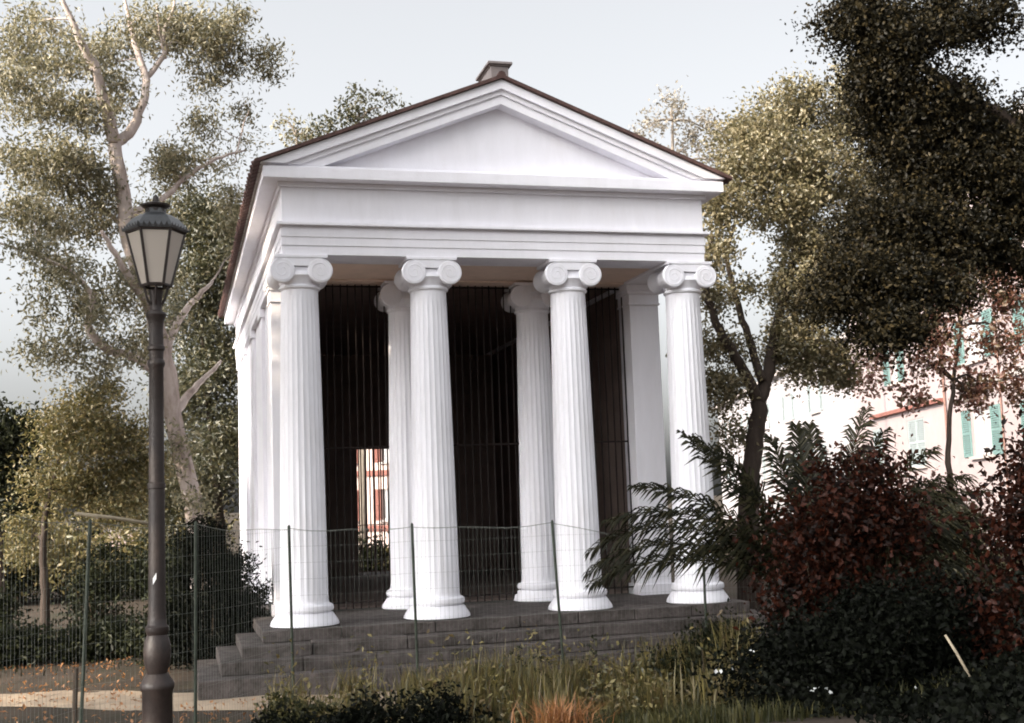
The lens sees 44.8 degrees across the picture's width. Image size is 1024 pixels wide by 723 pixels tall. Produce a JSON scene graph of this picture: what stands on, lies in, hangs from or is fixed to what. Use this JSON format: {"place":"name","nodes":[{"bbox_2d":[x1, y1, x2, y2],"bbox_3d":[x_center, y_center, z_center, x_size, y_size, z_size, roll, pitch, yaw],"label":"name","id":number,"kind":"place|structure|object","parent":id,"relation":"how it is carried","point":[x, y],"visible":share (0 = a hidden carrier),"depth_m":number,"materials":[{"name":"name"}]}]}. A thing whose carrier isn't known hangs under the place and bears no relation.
{"place":"outdoors","nodes":[
{"label":"outdoors","id":0,"kind":"place"},
{"bbox_2d":[0,628,190,677],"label":"grass","id":1,"kind":"structure","parent":0,"point":[120,662],"depth_m":18.83,"materials":[{"name":"green plant"}]},
{"bbox_2d":[0,677,634,710],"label":"path","id":2,"kind":"structure","parent":0,"point":[184,698],"depth_m":15.03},
{"bbox_2d":[357,449,388,546],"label":"apartment building","id":3,"kind":"structure","parent":0,"point":[376,490],"depth_m":64.67,"materials":[{"name":"white paint"}]},
{"bbox_2d":[357,490,358,522],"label":"window","id":4,"kind":"structure","parent":3,"relation":"in","point":[357,490],"depth_m":64.85,"materials":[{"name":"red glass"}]},
{"bbox_2d":[375,489,387,521],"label":"window","id":5,"kind":"structure","parent":3,"relation":"in","point":[376,490],"depth_m":64.57,"materials":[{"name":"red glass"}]},
{"bbox_2d":[374,449,388,463],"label":"window","id":6,"kind":"structure","parent":3,"relation":"in","point":[385,450],"depth_m":64.85,"materials":[{"name":"white glass"}]},
{"bbox_2d":[0,495,1022,722],"bbox_3d":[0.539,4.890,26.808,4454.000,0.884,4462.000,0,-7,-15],"label":"ground","id":7,"kind":"structure","parent":0,"point":[105,716],"depth_m":17.26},
{"bbox_2d":[0,578,33,625],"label":"undergrowth shrub","id":8,"kind":"object","parent":7,"relation":"on","point":[14,607],"visible":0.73,"depth_m":24.33,"materials":[{"name":"green plant"}]},
{"bbox_2d":[4,538,60,605],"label":"hedge shrub","id":9,"kind":"object","parent":7,"relation":"on","point":[20,583],"visible":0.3,"depth_m":32.76,"materials":[{"name":"green plant"}]},
{"bbox_2d":[0,390,65,595],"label":"broadleaf tree","id":10,"kind":"object","parent":7,"relation":"on","point":[10,438],"visible":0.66,"depth_m":25.81,"materials":[{"name":"green plant"}]},
{"bbox_2d":[0,608,89,668],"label":"undergrowth shrub","id":11,"kind":"object","parent":7,"relation":"on","point":[24,646],"visible":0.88,"depth_m":19.38,"materials":[{"name":"green plant"}]},
{"bbox_2d":[4,488,146,603],"bbox_3d":[-12.655,4.960,33.647,5.541,3.684,5.122,-4,-7,18],"label":"shrub","id":12,"kind":"object","parent":7,"relation":"on","point":[73,551],"visible":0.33,"depth_m":33.14,"materials":[{"name":"green plant"}]},
{"bbox_2d":[10,514,144,600],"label":"hedge shrub","id":13,"kind":"object","parent":7,"relation":"on","point":[58,591],"visible":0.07,"depth_m":34.31,"materials":[{"name":"green plant"}]},
{"bbox_2d":[25,606,143,663],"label":"undergrowth shrub","id":14,"kind":"object","parent":7,"relation":"on","point":[109,653],"visible":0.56,"depth_m":19.79,"materials":[{"name":"green plant"}]},
{"bbox_2d":[0,369,193,635],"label":"broadleaf tree","id":15,"kind":"object","parent":7,"relation":"on","point":[101,434],"visible":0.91,"depth_m":23.20,"materials":[{"name":"green plant"}]},
{"bbox_2d":[50,538,147,635],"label":"undergrowth shrub","id":16,"kind":"object","parent":7,"relation":"on","point":[99,587],"visible":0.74,"depth_m":23.07,"materials":[{"name":"green plant"}]},
{"bbox_2d":[91,529,174,550],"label":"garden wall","id":17,"kind":"structure","parent":7,"relation":"on","point":[117,535],"depth_m":41.70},
{"bbox_2d":[108,530,178,600],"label":"hedge shrub","id":18,"kind":"object","parent":7,"relation":"on","point":[139,574],"visible":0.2,"depth_m":33.01,"materials":[{"name":"green plant"}]},
{"bbox_2d":[100,580,189,665],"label":"undergrowth shrub","id":19,"kind":"object","parent":7,"relation":"on","point":[138,635],"visible":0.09,"depth_m":19.00,"materials":[{"name":"green plant"}]},
{"bbox_2d":[0,0,298,596],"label":"eucalyptus","id":20,"kind":"object","parent":7,"relation":"on","point":[73,160],"visible":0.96,"depth_m":23.75,"materials":[{"name":"green plant"}]},
{"bbox_2d":[121,195,189,722],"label":"street lamp","id":21,"kind":"object","parent":7,"relation":"on","point":[155,233],"visible":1,"depth_m":7.98,"materials":[{"name":"metal"}]},
{"bbox_2d":[95,497,239,593],"bbox_3d":[-9.698,5.153,35.202,4.478,3.971,4.809,0,-7,-15],"label":"bush","id":22,"kind":"object","parent":7,"relation":"on","point":[130,539],"visible":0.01,"depth_m":34.66,"materials":[{"name":"green plant"}]},
{"bbox_2d":[99,172,242,551],"bbox_3d":[-8.058,0.536,31.535,5.522,11.311,4.666,-7,-8,40],"label":"broadleaf tree","id":23,"kind":"object","parent":7,"relation":"on","point":[223,452],"visible":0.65,"depth_m":30.89,"materials":[{"name":"green plant"}]},
{"bbox_2d":[129,514,239,600],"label":"hedge shrub","id":24,"kind":"object","parent":7,"relation":"on","point":[171,553],"visible":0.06,"depth_m":29.42,"materials":[{"name":"green plant"}]},
{"bbox_2d":[131,508,273,671],"bbox_3d":[-4.455,3.462,18.358,2.270,2.589,1.906,0,-7,-15],"label":"conifer shrub","id":25,"kind":"object","parent":7,"relation":"on","point":[180,607],"visible":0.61,"depth_m":18.09,"materials":[{"name":"green plant"}]},
{"bbox_2d":[251,703,326,722],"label":"shrub","id":26,"kind":"object","parent":7,"relation":"on","point":[275,718],"visible":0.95,"depth_m":10.41,"materials":[{"name":"green plant"}]},
{"bbox_2d":[270,104,315,147],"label":"broadleaf tree","id":27,"kind":"object","parent":7,"relation":"on","point":[303,137],"visible":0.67,"depth_m":44.89,"materials":[{"name":"green plant"}]},
{"bbox_2d":[253,691,338,722],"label":"shrub","id":28,"kind":"object","parent":7,"relation":"on","point":[274,704],"visible":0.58,"depth_m":11.57,"materials":[{"name":"green plant"}]},
{"bbox_2d":[292,79,410,552],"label":"broadleaf tree","id":29,"kind":"object","parent":7,"relation":"on","point":[358,117],"visible":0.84,"depth_m":44.27,"materials":[{"name":"green plant"}]},
{"bbox_2d":[344,673,367,707],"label":"weed plant","id":30,"kind":"object","parent":7,"relation":"on","point":[356,687],"visible":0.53,"depth_m":12.47,"materials":[{"name":"green plant"}]},
{"bbox_2d":[0,656,744,722],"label":"leaf litter","id":31,"kind":"object","parent":7,"relation":"on","point":[121,703],"visible":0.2,"depth_m":15.60,"materials":[{"name":"brown plant"}]},
{"bbox_2d":[358,528,388,570],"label":"shrub","id":32,"kind":"object","parent":7,"relation":"on","point":[369,556],"visible":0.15,"depth_m":31.53,"materials":[{"name":"green plant"}]},
{"bbox_2d":[308,682,450,722],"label":"shrub","id":33,"kind":"object","parent":7,"relation":"on","point":[368,711],"visible":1,"depth_m":10.22,"materials":[{"name":"green plant"}]},
{"bbox_2d":[373,531,388,569],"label":"shrub","id":34,"kind":"object","parent":7,"relation":"on","point":[387,550],"depth_m":31.53,"materials":[{"name":"green plant"}]},
{"bbox_2d":[0,512,793,722],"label":"wire fence","id":35,"kind":"object","parent":7,"relation":"on","point":[75,683],"visible":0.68,"depth_m":12.69,"materials":[{"name":"wire"},{"name":"green paint"},{"name":"metal"}]},
{"bbox_2d":[379,679,501,722],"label":"shrub","id":36,"kind":"object","parent":7,"relation":"on","point":[453,716],"visible":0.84,"depth_m":10.57,"materials":[{"name":"green plant"}]},
{"bbox_2d":[427,666,460,697],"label":"weed plant","id":37,"kind":"object","parent":7,"relation":"on","point":[444,679],"visible":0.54,"depth_m":12.85,"materials":[{"name":"green plant"}]},
{"bbox_2d":[197,61,778,700],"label":"temple","id":38,"kind":"structure","parent":7,"relation":"on","point":[449,301],"depth_m":18.10,"materials":[{"name":"white stone"}]},
{"bbox_2d":[250,609,766,722],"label":"weeds","id":39,"kind":"object","parent":7,"relation":"on","point":[561,686],"visible":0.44,"depth_m":13.26,"materials":[{"name":"green plant"}]},
{"bbox_2d":[486,646,531,691],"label":"weed plant","id":40,"kind":"object","parent":7,"relation":"on","point":[505,658],"visible":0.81,"depth_m":12.89,"materials":[{"name":"green plant"}]},
{"bbox_2d":[533,649,552,690],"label":"weed plant","id":41,"kind":"object","parent":7,"relation":"on","point":[538,669],"visible":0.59,"depth_m":13.41,"materials":[{"name":"green plant"}]},
{"bbox_2d":[500,693,623,722],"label":"dry grass clump","id":42,"kind":"object","parent":7,"relation":"on","point":[560,712],"visible":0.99,"depth_m":9.88,"materials":[{"name":"brown plant"}]},
{"bbox_2d":[575,634,602,701],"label":"weed plant","id":43,"kind":"object","parent":7,"relation":"on","point":[591,648],"visible":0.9,"depth_m":12.92,"materials":[{"name":"green plant"}]},
{"bbox_2d":[628,80,728,168],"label":"broadleaf tree","id":44,"kind":"object","parent":7,"relation":"on","point":[691,134],"visible":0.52,"depth_m":47.84,"materials":[{"name":"green plant"}]},
{"bbox_2d":[688,619,710,678],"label":"weed plant","id":45,"kind":"object","parent":7,"relation":"on","point":[701,640],"visible":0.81,"depth_m":13.87,"materials":[{"name":"green plant"}]},
{"bbox_2d":[633,598,773,687],"bbox_3d":[2.308,3.461,14.524,1.880,1.372,1.713,0,-7,-15],"label":"shrub","id":46,"kind":"object","parent":7,"relation":"on","point":[708,631],"visible":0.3,"depth_m":14.36,"materials":[{"name":"green plant"}]},
{"bbox_2d":[441,656,1023,722],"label":"grass","id":47,"kind":"structure","parent":7,"relation":"on","point":[721,714],"depth_m":10.33,"materials":[{"name":"green plant"}]},
{"bbox_2d":[665,46,888,609],"bbox_3d":[5.942,-0.899,24.578,6.608,11.747,3.704,1,-7,-23],"label":"broadleaf tree","id":48,"kind":"object","parent":7,"relation":"on","point":[765,145],"visible":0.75,"depth_m":24.02,"materials":[{"name":"green plant"}]},
{"bbox_2d":[582,405,1011,597],"bbox_3d":[3.251,2.107,14.146,4.955,3.249,2.992,0,-7,-15],"label":"palm","id":49,"kind":"object","parent":7,"relation":"on","point":[738,552],"visible":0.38,"depth_m":14.24,"materials":[{"name":"green plant"}]},
{"bbox_2d":[691,599,916,712],"bbox_3d":[2.652,2.876,11.365,1.940,1.314,1.906,0,-7,-15],"label":"shrub","id":50,"kind":"object","parent":7,"relation":"on","point":[816,649],"visible":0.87,"depth_m":11.15,"materials":[{"name":"green plant"}]},
{"bbox_2d":[714,650,916,693],"bbox_3d":[2.857,2.612,10.075,2.569,0.654,0.183,0,-7,-15],"label":"white blossom","id":51,"kind":"object","parent":50,"relation":"on","point":[720,671],"visible":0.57,"depth_m":9.91,"materials":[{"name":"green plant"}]},
{"bbox_2d":[633,642,1023,722],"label":"ivy","id":52,"kind":"object","parent":7,"relation":"on","point":[967,698],"visible":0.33,"depth_m":9.64,"materials":[{"name":"green plant"}]},
{"bbox_2d":[709,427,977,662],"bbox_3d":[3.584,2.170,13.060,2.944,2.919,2.409,0,-7,-15],"label":"red shrub","id":53,"kind":"object","parent":7,"relation":"on","point":[835,525],"visible":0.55,"depth_m":12.82,"materials":[{"name":"brown plant"}]},
{"bbox_2d":[756,549,1014,687],"bbox_3d":[3.607,2.675,12.198,2.306,1.620,2.433,0,-7,-15],"label":"shrub","id":54,"kind":"object","parent":7,"relation":"on","point":[913,615],"visible":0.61,"depth_m":11.80,"materials":[{"name":"green plant"}]},
{"bbox_2d":[775,0,1023,376],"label":"broadleaf tree","id":55,"kind":"object","parent":7,"relation":"on","point":[889,277],"visible":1,"depth_m":14.93,"materials":[{"name":"green plant"}]},
{"bbox_2d":[870,469,989,588],"bbox_3d":[8.572,3.865,25.846,4.507,3.332,4.252,-5,-7,25],"label":"shrub","id":56,"kind":"object","parent":7,"relation":"on","point":[906,480],"visible":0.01,"depth_m":25.72,"materials":[{"name":"green plant"}]},
{"bbox_2d":[847,266,1023,505],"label":"russet tree","id":57,"kind":"object","parent":7,"relation":"on","point":[970,390],"visible":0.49,"depth_m":23.17,"materials":[{"name":"brown plant"}]},
{"bbox_2d":[944,635,969,675],"bbox_3d":[3.979,2.677,10.960,0.286,0.534,0.025,-3,-6,5],"label":"stake","id":58,"kind":"object","parent":7,"relation":"on","point":[957,654],"visible":0.76,"depth_m":10.96,"materials":[{"name":"brown wood"}]},
{"bbox_2d":[906,493,1023,594],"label":"shrub","id":59,"kind":"object","parent":7,"relation":"on","point":[958,507],"visible":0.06,"depth_m":19.19,"materials":[{"name":"green plant"}]},
{"bbox_2d":[925,574,1019,660],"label":"shrub","id":60,"kind":"object","parent":7,"relation":"on","point":[972,647],"visible":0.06,"depth_m":13.53,"materials":[{"name":"green plant"}]},
{"bbox_2d":[937,384,1023,665],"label":"red shrub","id":61,"kind":"object","parent":7,"relation":"on","point":[1011,531],"visible":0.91,"depth_m":11.84,"materials":[{"name":"brown plant"}]},
{"bbox_2d":[986,570,1023,670],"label":"shrub","id":62,"kind":"object","parent":7,"relation":"on","point":[1006,585],"visible":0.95,"depth_m":10.56,"materials":[{"name":"green plant"}]},
{"bbox_2d":[0,0,1023,519],"label":"sky","id":63,"kind":"structure","parent":0,"point":[605,59],"materials":[{"name":"white"}]},
{"bbox_2d":[715,333,857,521],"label":"apartment building","id":64,"kind":"structure","parent":0,"point":[827,414],"depth_m":77.42,"materials":[{"name":"white paint"}]},
{"bbox_2d":[741,412,748,429],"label":"window","id":65,"kind":"structure","parent":64,"relation":"in","point":[745,423],"depth_m":97.38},
{"bbox_2d":[762,456,773,480],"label":"window","id":66,"kind":"structure","parent":64,"relation":"in","point":[764,475],"depth_m":88.29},
{"bbox_2d":[765,403,770,429],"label":"window","id":67,"kind":"structure","parent":64,"relation":"in","point":[768,424],"depth_m":86.36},
{"bbox_2d":[781,392,794,423],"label":"window","id":68,"kind":"structure","parent":64,"relation":"in","point":[789,400],"depth_m":79.79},
{"bbox_2d":[807,382,823,414],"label":"window","id":69,"kind":"structure","parent":64,"relation":"in","point":[817,407],"depth_m":71.85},
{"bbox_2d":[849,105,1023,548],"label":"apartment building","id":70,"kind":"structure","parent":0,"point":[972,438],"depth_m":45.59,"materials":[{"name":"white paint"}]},
{"bbox_2d":[873,428,883,462],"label":"window","id":71,"kind":"structure","parent":70,"relation":"in","point":[875,430],"depth_m":56.17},
{"bbox_2d":[883,351,904,386],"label":"window","id":72,"kind":"structure","parent":70,"relation":"in","point":[897,374],"depth_m":53.40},
{"bbox_2d":[907,418,927,468],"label":"window","id":73,"kind":"structure","parent":70,"relation":"in","point":[916,426],"depth_m":50.22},
{"bbox_2d":[953,308,994,366],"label":"window","id":74,"kind":"structure","parent":70,"relation":"in","point":[971,358],"depth_m":43.39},
{"bbox_2d":[960,404,1003,459],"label":"window","id":75,"kind":"structure","parent":70,"relation":"in","point":[985,434],"depth_m":42.90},
{"bbox_2d":[1012,295,1023,346],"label":"window","id":76,"kind":"structure","parent":70,"relation":"in","point":[1022,319],"depth_m":38.87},
{"bbox_2d":[1020,400,1023,440],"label":"window","id":77,"kind":"structure","parent":70,"relation":"in","point":[1022,418],"depth_m":38.91,"materials":[{"name":"teal wood"}]}
]}

